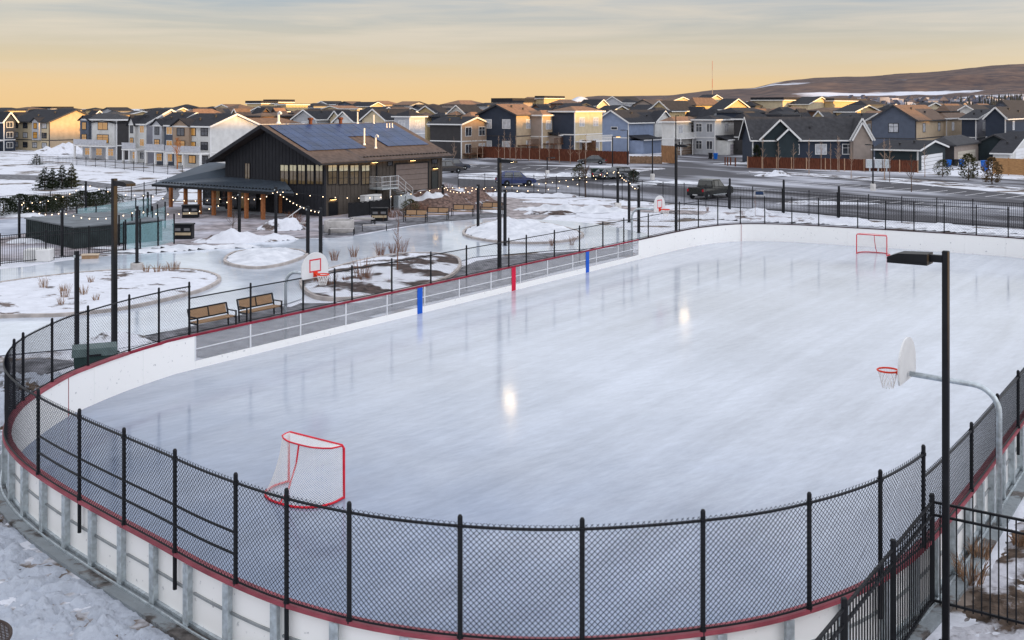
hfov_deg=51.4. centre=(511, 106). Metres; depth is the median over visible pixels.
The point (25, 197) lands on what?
pine shrub
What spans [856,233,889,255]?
hockey net
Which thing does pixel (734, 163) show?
snow bank
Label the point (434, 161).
window
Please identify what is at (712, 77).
radio mast
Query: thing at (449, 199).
embankment
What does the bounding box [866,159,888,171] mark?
mailbox cluster
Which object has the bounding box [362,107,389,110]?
house
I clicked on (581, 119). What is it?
window
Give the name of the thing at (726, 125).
window
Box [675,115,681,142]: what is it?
street lamp
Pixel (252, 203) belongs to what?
glass door
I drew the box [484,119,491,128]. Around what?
window
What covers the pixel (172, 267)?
dry shrub
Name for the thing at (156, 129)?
window
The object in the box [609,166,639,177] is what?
parked car
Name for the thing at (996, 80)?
hills
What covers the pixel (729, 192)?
gate post
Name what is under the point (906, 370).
basketball hoop
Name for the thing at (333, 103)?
house
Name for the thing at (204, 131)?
window
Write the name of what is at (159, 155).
window
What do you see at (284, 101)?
house
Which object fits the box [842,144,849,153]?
window
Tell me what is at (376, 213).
waste station
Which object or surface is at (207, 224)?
plaza
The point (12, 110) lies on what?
house
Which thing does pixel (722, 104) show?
house
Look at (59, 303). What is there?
dry shrub
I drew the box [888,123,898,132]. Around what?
window
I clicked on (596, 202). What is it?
snow bank
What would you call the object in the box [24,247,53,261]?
snow cube
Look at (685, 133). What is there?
house
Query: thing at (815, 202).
snow bank
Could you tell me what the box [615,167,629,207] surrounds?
street lamp
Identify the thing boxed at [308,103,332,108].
house
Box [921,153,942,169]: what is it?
garage door
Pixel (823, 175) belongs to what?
verge
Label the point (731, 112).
house
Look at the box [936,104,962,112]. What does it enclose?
house
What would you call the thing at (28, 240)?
snow bank
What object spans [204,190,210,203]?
glass door
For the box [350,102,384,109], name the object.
house
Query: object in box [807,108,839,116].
house
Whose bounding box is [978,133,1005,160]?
garage
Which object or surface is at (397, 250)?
bare tree
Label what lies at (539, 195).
snow bank
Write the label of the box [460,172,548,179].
verge
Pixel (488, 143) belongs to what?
window
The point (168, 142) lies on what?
window
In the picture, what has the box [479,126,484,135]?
window
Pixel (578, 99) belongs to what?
snowy hill
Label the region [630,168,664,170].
verge
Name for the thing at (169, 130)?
window
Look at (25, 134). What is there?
window
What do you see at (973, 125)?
house
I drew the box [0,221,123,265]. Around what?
picket fence
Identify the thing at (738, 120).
house
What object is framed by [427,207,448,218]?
park bench
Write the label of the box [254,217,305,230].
snow bank
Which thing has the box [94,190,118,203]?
pine shrub
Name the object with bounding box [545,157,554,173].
street lamp
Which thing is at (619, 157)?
board fence
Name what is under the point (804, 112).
house
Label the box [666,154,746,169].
driveway
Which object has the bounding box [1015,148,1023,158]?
garage door
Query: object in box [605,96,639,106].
house
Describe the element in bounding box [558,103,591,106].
house
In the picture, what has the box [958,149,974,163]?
garage door
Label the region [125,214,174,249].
glass fence
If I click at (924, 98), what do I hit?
town
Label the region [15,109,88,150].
house
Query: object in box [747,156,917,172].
board fence
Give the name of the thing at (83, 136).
window
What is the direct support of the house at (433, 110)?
on the ground
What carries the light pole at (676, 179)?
on the ground
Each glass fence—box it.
[76,195,151,215]
[118,202,165,245]
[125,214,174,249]
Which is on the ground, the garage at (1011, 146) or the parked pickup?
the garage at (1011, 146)
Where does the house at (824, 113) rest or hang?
on the ground
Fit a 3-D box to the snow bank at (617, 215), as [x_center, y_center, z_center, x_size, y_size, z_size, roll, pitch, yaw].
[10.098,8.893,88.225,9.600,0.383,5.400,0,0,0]
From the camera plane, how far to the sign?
94.35 m
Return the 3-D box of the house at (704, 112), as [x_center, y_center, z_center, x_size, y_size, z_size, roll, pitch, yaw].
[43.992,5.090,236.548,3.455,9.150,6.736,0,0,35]
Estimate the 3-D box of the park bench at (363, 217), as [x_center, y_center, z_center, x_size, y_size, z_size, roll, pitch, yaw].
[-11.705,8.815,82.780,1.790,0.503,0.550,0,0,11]
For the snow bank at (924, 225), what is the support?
on the ground
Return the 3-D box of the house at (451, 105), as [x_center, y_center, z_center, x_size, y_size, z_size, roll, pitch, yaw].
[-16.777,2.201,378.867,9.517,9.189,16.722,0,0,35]
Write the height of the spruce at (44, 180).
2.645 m
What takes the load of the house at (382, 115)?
on the ground
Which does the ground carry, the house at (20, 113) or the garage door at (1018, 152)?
the house at (20, 113)
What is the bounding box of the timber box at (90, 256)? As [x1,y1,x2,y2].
[80,253,99,258]
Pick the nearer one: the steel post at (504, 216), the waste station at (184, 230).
the steel post at (504, 216)
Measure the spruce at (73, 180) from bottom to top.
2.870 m
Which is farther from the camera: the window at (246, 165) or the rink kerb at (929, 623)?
the window at (246, 165)
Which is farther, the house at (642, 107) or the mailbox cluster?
the house at (642, 107)
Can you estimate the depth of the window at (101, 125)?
183.06 m
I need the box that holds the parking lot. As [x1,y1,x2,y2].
[442,163,1023,228]
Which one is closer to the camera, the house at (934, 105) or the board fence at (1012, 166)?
the board fence at (1012, 166)
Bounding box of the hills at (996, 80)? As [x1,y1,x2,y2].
[585,64,1023,101]
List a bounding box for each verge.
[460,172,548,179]
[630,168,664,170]
[749,171,1023,189]
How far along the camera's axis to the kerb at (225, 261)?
60.73 m
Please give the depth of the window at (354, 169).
90.65 m
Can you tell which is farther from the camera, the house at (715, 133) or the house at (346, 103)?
the house at (346, 103)
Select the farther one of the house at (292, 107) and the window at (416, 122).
the house at (292, 107)
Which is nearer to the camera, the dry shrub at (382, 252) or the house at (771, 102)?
the dry shrub at (382, 252)
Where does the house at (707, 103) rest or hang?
on the ground
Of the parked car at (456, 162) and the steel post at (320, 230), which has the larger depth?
the parked car at (456, 162)
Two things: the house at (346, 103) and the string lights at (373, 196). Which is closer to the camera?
the string lights at (373, 196)
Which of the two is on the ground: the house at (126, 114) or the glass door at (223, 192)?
the house at (126, 114)
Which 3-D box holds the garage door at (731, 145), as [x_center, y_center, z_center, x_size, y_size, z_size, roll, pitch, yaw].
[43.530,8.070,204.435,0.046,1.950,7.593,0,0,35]
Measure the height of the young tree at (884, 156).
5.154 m
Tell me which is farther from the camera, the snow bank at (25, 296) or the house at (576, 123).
the house at (576, 123)
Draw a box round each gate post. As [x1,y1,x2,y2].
[729,178,730,208]
[783,179,784,212]
[838,186,839,217]
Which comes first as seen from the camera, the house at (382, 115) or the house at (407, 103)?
the house at (382, 115)
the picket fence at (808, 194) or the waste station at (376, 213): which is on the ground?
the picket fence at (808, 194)
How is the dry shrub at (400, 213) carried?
on the plaza
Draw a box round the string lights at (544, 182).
[444,170,615,187]
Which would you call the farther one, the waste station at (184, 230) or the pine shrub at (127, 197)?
the pine shrub at (127, 197)
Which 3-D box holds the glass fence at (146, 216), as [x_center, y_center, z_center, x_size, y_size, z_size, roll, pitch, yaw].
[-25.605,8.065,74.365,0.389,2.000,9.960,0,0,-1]
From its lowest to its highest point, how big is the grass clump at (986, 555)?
0.396 m
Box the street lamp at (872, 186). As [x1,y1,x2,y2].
[865,144,875,190]
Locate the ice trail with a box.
[0,219,647,354]
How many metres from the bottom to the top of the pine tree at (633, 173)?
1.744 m
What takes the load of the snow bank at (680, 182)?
on the parking lot
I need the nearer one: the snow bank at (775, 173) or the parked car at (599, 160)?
the snow bank at (775, 173)
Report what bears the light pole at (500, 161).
on the path at (444, 287)
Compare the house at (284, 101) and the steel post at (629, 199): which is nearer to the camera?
the steel post at (629, 199)
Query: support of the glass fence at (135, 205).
on the plaza
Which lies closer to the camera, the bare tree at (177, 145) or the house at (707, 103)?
the bare tree at (177, 145)
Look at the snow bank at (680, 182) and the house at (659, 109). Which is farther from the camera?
the house at (659, 109)
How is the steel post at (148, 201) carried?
on the plaza
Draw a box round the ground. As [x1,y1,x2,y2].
[0,109,1023,639]
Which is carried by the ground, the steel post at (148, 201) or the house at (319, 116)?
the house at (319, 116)
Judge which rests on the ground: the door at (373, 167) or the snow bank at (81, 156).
the snow bank at (81, 156)
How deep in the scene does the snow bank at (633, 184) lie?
123.19 m
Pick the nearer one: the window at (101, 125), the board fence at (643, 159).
the board fence at (643, 159)
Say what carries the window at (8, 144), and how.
in the house at (8, 120)
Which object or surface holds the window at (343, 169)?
in the community building
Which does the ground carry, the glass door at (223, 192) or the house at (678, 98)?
the house at (678, 98)
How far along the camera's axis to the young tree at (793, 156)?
152.93 m
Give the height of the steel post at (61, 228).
2.938 m
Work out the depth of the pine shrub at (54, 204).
89.41 m
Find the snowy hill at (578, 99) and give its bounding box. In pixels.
[572,97,586,101]
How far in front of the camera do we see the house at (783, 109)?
249.31 m
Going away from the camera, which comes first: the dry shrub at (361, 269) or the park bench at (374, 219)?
the dry shrub at (361, 269)
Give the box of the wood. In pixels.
[880,93,1022,104]
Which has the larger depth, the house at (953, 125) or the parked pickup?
the house at (953, 125)
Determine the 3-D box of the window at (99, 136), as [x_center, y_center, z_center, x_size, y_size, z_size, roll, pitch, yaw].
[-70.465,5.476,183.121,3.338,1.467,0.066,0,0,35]
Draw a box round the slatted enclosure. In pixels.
[24,211,163,248]
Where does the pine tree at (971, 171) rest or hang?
on the ground
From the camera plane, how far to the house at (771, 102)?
302.28 m
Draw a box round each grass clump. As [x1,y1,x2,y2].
[950,553,988,586]
[966,535,995,559]
[1008,529,1023,546]
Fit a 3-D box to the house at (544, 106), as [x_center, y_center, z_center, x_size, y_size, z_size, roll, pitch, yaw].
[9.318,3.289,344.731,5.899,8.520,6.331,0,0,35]
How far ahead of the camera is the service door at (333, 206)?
88.62 m
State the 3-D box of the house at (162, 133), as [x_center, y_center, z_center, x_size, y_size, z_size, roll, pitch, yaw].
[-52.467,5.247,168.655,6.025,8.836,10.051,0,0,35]
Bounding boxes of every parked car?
[442,158,470,169]
[442,161,463,172]
[495,171,535,185]
[577,155,606,164]
[592,167,627,179]
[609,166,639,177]
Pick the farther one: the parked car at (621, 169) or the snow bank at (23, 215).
the parked car at (621, 169)
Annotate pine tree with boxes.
[400,198,420,215]
[571,163,586,178]
[627,169,639,182]
[751,144,760,156]
[932,159,952,176]
[956,153,979,179]
[980,157,1003,183]
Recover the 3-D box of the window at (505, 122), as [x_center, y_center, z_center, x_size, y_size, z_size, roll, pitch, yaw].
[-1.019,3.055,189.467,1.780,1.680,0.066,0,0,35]
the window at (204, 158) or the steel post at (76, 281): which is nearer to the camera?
the steel post at (76, 281)
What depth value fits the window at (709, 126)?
201.47 m
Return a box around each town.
[848,95,1015,104]
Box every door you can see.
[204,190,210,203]
[216,191,220,204]
[222,191,224,205]
[232,192,237,207]
[241,193,243,208]
[249,193,256,209]
[329,201,337,215]
[371,165,379,186]
[396,163,427,191]
[431,170,437,188]
[678,144,693,154]
[730,144,733,154]
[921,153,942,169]
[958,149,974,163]
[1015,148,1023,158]
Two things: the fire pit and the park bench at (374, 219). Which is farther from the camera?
the park bench at (374, 219)
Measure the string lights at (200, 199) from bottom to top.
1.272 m
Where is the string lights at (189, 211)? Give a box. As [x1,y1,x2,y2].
[140,196,236,214]
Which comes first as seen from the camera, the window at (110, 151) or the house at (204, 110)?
the window at (110, 151)
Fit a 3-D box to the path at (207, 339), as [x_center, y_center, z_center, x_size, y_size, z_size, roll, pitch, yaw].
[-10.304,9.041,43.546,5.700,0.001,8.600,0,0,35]
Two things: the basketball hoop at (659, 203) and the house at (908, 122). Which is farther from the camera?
the house at (908, 122)
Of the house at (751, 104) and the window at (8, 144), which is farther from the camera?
the house at (751, 104)
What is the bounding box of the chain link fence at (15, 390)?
[3,196,1023,639]
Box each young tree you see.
[475,133,480,158]
[792,143,796,169]
[834,136,842,170]
[880,142,887,179]
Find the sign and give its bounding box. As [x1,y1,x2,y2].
[756,190,763,195]
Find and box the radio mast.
[712,62,712,93]
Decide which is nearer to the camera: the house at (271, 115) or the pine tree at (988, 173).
the pine tree at (988, 173)
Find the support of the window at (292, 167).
in the community building
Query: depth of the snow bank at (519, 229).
74.61 m
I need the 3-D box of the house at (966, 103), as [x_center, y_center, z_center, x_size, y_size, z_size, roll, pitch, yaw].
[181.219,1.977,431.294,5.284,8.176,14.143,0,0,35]
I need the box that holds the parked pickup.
[687,178,733,199]
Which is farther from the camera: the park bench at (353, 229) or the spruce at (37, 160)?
the spruce at (37, 160)
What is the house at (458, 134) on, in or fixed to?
on the ground
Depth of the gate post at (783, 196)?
91.08 m
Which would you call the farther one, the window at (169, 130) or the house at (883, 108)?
the house at (883, 108)
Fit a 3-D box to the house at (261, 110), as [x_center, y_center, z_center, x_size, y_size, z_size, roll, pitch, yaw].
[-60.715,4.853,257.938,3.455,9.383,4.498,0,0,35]
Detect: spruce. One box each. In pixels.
[27,153,45,164]
[31,166,55,189]
[45,168,59,189]
[53,165,72,188]
[63,164,81,187]
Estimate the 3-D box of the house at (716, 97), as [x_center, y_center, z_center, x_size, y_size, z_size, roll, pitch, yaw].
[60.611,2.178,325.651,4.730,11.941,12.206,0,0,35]
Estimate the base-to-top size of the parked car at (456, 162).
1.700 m
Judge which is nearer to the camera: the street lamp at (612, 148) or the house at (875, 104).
the street lamp at (612, 148)
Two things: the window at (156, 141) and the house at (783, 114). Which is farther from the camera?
the house at (783, 114)
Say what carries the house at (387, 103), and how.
on the ground
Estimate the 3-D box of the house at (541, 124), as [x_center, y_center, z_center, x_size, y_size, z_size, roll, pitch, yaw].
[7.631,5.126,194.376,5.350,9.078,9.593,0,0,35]
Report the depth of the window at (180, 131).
160.82 m
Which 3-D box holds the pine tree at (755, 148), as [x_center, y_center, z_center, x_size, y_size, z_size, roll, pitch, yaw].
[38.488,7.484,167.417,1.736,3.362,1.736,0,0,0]
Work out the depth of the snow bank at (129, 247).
67.90 m
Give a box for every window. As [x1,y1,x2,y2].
[6,122,12,127]
[6,132,12,137]
[6,142,12,147]
[23,132,27,137]
[32,142,36,147]
[42,123,46,128]
[81,134,86,138]
[82,122,85,129]
[96,148,101,155]
[97,134,108,142]
[98,122,107,129]
[108,148,113,155]
[140,125,143,132]
[140,152,143,159]
[154,127,158,134]
[154,139,159,143]
[157,153,161,160]
[166,127,172,134]
[166,140,172,144]
[168,154,172,161]
[177,128,184,135]
[178,155,181,162]
[189,155,195,163]
[191,128,195,135]
[201,128,207,135]
[201,142,207,149]
[202,156,207,163]
[244,163,249,178]
[280,164,288,184]
[289,164,296,184]
[298,164,305,184]
[307,164,313,184]
[315,164,322,184]
[328,164,336,184]
[339,164,347,184]
[350,164,358,184]
[361,164,369,184]
[398,120,404,126]
[414,120,419,127]
[432,159,437,163]
[465,127,471,135]
[465,144,471,152]
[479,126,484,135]
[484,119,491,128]
[486,141,491,146]
[502,119,509,128]
[502,141,509,146]
[526,119,530,128]
[546,120,551,129]
[579,117,584,126]
[593,117,597,125]
[678,125,682,133]
[696,123,701,131]
[696,140,701,148]
[706,123,712,131]
[706,141,712,149]
[724,123,728,131]
[815,144,826,154]
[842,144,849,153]
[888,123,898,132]
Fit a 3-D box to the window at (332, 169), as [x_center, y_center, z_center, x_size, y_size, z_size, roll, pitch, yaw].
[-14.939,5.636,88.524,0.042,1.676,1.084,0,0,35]
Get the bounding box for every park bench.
[187,302,236,332]
[236,293,282,321]
[328,227,354,234]
[349,216,373,223]
[352,218,375,223]
[362,224,386,231]
[403,209,427,222]
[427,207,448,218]
[451,204,474,216]
[480,202,502,213]
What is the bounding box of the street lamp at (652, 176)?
[644,138,654,179]
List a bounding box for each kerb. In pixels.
[0,268,220,317]
[0,453,1023,639]
[223,248,307,268]
[299,252,461,301]
[462,220,583,243]
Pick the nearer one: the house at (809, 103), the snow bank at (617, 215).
the snow bank at (617, 215)
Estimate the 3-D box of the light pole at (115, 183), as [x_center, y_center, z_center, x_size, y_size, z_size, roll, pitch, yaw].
[-14.338,5.855,39.047,1.145,6.420,0.400,0,0,35]
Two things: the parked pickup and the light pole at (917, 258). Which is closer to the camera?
the light pole at (917, 258)
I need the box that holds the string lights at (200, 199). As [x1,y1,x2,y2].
[148,194,236,200]
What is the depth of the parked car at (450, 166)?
145.10 m
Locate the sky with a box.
[0,0,1023,108]
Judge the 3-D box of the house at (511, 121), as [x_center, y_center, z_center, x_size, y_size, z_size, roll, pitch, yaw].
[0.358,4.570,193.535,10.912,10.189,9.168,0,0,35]
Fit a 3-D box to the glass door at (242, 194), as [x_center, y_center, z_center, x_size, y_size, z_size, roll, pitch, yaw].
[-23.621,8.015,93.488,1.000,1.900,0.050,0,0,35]
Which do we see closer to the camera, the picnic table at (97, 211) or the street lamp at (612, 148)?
the picnic table at (97, 211)
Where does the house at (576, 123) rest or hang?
on the ground
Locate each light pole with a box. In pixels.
[111,178,135,351]
[497,158,516,280]
[675,143,689,230]
[887,250,949,639]
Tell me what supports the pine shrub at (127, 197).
on the ground
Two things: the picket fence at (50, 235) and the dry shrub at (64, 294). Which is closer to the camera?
the dry shrub at (64, 294)
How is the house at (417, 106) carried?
on the ground
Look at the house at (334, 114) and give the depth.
237.84 m
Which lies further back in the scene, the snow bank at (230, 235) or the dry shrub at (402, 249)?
the snow bank at (230, 235)
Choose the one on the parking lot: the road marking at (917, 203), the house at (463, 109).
the road marking at (917, 203)
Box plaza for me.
[0,203,496,260]
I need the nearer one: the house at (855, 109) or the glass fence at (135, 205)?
the glass fence at (135, 205)
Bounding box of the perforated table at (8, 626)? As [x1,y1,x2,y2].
[0,619,12,639]
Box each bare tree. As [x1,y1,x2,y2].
[173,137,181,168]
[392,219,401,269]
[580,157,590,196]
[905,156,917,191]
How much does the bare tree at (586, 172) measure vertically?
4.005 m
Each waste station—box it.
[172,223,194,238]
[181,204,199,217]
[370,207,388,220]
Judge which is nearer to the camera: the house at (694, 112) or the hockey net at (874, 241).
the hockey net at (874, 241)
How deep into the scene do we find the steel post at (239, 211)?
75.26 m
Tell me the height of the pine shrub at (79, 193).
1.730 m
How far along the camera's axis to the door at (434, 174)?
99.49 m
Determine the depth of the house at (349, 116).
231.95 m
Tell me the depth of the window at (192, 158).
160.08 m
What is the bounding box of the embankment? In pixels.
[391,186,507,211]
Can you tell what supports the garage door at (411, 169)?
in the community building
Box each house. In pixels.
[0,108,27,112]
[0,112,18,150]
[13,112,27,117]
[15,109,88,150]
[18,107,43,111]
[36,107,73,108]
[73,114,128,160]
[84,108,101,113]
[88,110,101,114]
[93,112,133,115]
[100,107,133,112]
[121,109,175,163]
[127,111,146,114]
[140,108,161,111]
[144,112,197,165]
[162,107,188,111]
[165,113,261,167]
[177,104,197,109]
[187,109,220,112]
[213,107,230,112]
[214,104,238,107]
[228,104,253,109]
[231,108,251,115]
[243,113,293,119]
[245,101,277,106]
[249,118,303,124]
[250,106,290,112]
[252,108,270,113]
[263,99,294,103]
[271,108,287,113]
[274,104,309,110]
[290,109,349,123]
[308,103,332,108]
[318,101,341,105]
[321,106,361,110]
[328,110,348,122]
[331,111,368,122]
[336,101,359,105]
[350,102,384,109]
[359,109,409,122]
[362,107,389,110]
[376,101,395,105]
[390,107,417,110]
[391,110,427,138]
[393,101,425,106]
[412,104,436,109]
[418,106,447,114]
[421,112,432,141]
[426,117,488,158]
[429,113,447,120]
[440,100,480,108]
[445,105,481,114]
[445,111,462,116]
[460,112,478,116]
[474,103,503,109]
[475,104,540,147]
[491,98,533,106]
[531,104,551,109]
[531,110,562,148]
[535,96,564,103]
[548,99,578,107]
[548,106,611,150]
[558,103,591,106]
[580,99,608,108]
[599,105,628,112]
[602,110,670,153]
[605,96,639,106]
[629,105,652,109]
[632,99,661,105]
[649,107,671,113]
[650,100,692,116]
[658,116,696,155]
[665,97,688,100]
[685,107,705,117]
[687,97,717,108]
[690,115,734,154]
[696,109,717,117]
[698,94,722,101]
[709,98,750,110]
[714,108,767,116]
[731,113,766,154]
[738,117,875,161]
[745,101,761,107]
[750,97,798,108]
[760,108,770,113]
[763,111,802,116]
[769,107,794,112]
[789,97,825,109]
[794,108,810,116]
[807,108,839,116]
[812,110,836,116]
[824,98,865,107]
[833,105,880,115]
[836,113,877,131]
[849,100,884,107]
[865,111,881,112]
[868,105,948,156]
[877,105,890,110]
[916,102,940,109]
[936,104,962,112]
[940,112,964,135]
[950,102,968,104]
[957,105,994,113]
[958,109,990,140]
[982,107,1023,136]
[993,100,1023,107]
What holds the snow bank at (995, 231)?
on the ground
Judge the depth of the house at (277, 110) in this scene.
262.43 m
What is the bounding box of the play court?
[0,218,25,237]
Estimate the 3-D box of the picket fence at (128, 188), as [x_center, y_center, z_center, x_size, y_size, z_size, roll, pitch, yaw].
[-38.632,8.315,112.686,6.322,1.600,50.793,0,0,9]
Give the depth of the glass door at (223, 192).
96.78 m
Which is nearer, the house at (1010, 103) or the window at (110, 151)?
the window at (110, 151)
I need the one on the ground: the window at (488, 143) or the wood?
the wood
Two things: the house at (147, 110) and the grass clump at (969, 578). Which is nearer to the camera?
the grass clump at (969, 578)
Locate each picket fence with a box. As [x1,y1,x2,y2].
[0,177,177,210]
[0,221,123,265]
[39,155,182,173]
[458,173,1023,229]
[815,493,1023,639]
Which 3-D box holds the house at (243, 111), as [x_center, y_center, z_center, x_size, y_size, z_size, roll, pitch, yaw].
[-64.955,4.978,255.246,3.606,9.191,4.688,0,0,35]
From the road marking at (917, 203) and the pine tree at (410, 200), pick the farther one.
the road marking at (917, 203)
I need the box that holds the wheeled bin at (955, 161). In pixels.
[952,159,958,165]
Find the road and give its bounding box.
[459,158,1023,186]
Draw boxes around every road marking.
[770,180,1023,197]
[802,197,1014,210]
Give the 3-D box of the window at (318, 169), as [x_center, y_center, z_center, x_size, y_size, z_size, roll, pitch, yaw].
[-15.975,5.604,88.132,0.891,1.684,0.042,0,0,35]
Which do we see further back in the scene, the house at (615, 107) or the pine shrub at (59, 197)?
the house at (615, 107)
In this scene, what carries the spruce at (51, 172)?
on the ground
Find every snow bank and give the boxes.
[0,212,44,217]
[0,269,217,313]
[0,372,173,639]
[6,238,44,243]
[25,142,81,154]
[53,153,86,158]
[83,331,153,348]
[90,245,168,249]
[103,248,191,252]
[152,244,259,250]
[192,228,297,243]
[226,247,304,265]
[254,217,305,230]
[406,191,443,200]
[466,217,580,241]
[487,192,583,197]
[514,204,634,212]
[521,199,665,205]
[524,210,575,214]
[525,172,590,176]
[575,212,687,219]
[603,182,656,184]
[637,181,697,183]
[684,211,753,219]
[717,162,746,163]
[724,216,870,223]
[739,208,776,215]
[754,170,790,176]
[777,200,877,204]
[816,222,975,228]
[912,228,1023,233]
[940,517,1023,639]
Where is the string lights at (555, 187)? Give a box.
[481,170,616,190]
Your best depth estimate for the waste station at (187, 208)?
86.77 m
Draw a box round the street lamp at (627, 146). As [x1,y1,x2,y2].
[621,130,627,164]
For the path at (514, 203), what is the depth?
92.97 m
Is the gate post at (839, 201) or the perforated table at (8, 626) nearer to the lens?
the perforated table at (8, 626)
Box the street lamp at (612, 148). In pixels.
[612,136,620,166]
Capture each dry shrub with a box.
[38,277,48,287]
[57,297,64,304]
[58,284,70,296]
[79,285,88,294]
[151,263,162,271]
[166,261,176,270]
[173,261,180,269]
[329,251,338,260]
[348,256,373,278]
[349,245,358,256]
[357,265,373,280]
[374,243,386,255]
[387,242,397,253]
[388,208,397,217]
[395,207,406,215]
[397,239,408,251]
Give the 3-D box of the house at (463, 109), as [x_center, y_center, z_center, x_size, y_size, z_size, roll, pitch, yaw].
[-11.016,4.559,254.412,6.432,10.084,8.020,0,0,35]
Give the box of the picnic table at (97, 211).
[84,210,107,211]
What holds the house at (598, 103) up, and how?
on the ground
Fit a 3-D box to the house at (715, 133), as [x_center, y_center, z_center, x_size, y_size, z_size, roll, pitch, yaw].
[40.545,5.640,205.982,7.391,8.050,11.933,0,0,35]
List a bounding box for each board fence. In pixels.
[348,198,390,217]
[478,146,628,163]
[582,140,595,150]
[629,156,661,163]
[661,145,674,162]
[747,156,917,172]
[993,157,1023,175]
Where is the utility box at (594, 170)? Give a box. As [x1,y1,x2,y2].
[590,168,598,177]
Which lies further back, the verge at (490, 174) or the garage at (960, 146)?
the garage at (960, 146)
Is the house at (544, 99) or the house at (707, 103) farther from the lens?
the house at (544, 99)
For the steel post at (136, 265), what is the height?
3.719 m
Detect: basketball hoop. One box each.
[284,252,329,338]
[631,195,669,255]
[876,337,1001,525]
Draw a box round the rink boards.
[0,223,1023,639]
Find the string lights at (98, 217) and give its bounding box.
[62,210,134,219]
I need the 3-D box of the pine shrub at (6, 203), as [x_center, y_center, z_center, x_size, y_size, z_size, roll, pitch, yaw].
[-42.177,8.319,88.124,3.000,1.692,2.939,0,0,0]
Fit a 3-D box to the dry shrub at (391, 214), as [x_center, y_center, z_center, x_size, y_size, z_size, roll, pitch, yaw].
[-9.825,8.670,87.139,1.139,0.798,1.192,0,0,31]
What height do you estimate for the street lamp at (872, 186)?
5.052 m
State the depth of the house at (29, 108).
332.05 m
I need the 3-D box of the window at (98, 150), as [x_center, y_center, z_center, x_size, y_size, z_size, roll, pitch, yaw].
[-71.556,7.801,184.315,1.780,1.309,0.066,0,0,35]
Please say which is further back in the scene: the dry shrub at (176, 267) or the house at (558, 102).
the house at (558, 102)
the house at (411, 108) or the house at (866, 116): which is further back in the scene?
the house at (411, 108)
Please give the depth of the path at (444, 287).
56.06 m
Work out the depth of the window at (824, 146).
168.13 m
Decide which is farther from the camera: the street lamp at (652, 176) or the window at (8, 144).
the window at (8, 144)
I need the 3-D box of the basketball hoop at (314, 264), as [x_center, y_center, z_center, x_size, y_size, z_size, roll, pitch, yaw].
[-7.874,7.290,40.114,2.244,3.650,1.311,0,0,15]
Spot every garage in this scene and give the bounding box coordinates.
[871,139,948,170]
[935,135,981,164]
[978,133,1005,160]
[989,131,1023,158]
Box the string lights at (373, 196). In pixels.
[280,187,439,197]
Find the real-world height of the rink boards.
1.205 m
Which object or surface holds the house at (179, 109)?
on the ground
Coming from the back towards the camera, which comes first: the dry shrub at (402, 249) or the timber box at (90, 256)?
the dry shrub at (402, 249)
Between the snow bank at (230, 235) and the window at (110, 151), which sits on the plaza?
the snow bank at (230, 235)
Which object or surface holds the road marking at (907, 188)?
on the parking lot
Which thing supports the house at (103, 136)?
on the ground
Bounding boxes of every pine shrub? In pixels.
[0,197,21,215]
[3,193,39,213]
[21,194,52,212]
[28,196,64,213]
[49,194,69,208]
[55,196,82,210]
[68,190,98,207]
[76,192,108,206]
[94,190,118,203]
[97,193,127,202]
[120,196,136,201]
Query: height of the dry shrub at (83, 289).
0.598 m
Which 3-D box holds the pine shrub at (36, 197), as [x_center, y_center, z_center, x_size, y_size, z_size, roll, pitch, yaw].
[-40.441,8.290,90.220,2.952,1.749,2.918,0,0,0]
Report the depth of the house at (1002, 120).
191.62 m
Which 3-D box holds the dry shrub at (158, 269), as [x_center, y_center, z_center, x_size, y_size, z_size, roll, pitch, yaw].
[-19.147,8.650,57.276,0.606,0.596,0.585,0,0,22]
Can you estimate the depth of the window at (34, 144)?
221.38 m
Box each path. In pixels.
[0,174,110,187]
[0,358,73,391]
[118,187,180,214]
[140,246,629,356]
[146,306,374,355]
[318,213,502,236]
[490,196,801,219]
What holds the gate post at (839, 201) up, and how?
on the ground
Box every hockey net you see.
[264,431,344,508]
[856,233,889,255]
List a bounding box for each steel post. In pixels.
[17,198,20,237]
[60,208,64,255]
[73,251,78,344]
[84,181,86,210]
[130,206,143,269]
[146,192,148,214]
[237,192,240,231]
[274,187,276,232]
[306,206,309,254]
[319,208,322,253]
[477,184,479,225]
[503,189,506,245]
[614,168,621,208]
[628,178,630,222]
[637,185,640,232]
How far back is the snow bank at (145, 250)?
66.42 m
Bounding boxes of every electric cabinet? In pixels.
[360,194,381,201]
[394,194,411,209]
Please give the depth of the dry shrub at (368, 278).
53.99 m
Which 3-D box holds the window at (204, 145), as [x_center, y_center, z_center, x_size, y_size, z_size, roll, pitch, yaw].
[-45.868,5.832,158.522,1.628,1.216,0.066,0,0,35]
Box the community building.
[152,111,453,219]
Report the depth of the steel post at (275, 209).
73.79 m
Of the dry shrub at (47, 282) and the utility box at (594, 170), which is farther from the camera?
the utility box at (594, 170)
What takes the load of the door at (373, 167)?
in the community building
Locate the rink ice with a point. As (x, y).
(730, 379)
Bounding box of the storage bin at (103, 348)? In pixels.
[72,342,117,368]
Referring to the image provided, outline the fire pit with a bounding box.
[324,218,353,232]
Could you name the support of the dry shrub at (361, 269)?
on the planting bed
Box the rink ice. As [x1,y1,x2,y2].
[22,241,1023,636]
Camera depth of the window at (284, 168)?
90.50 m

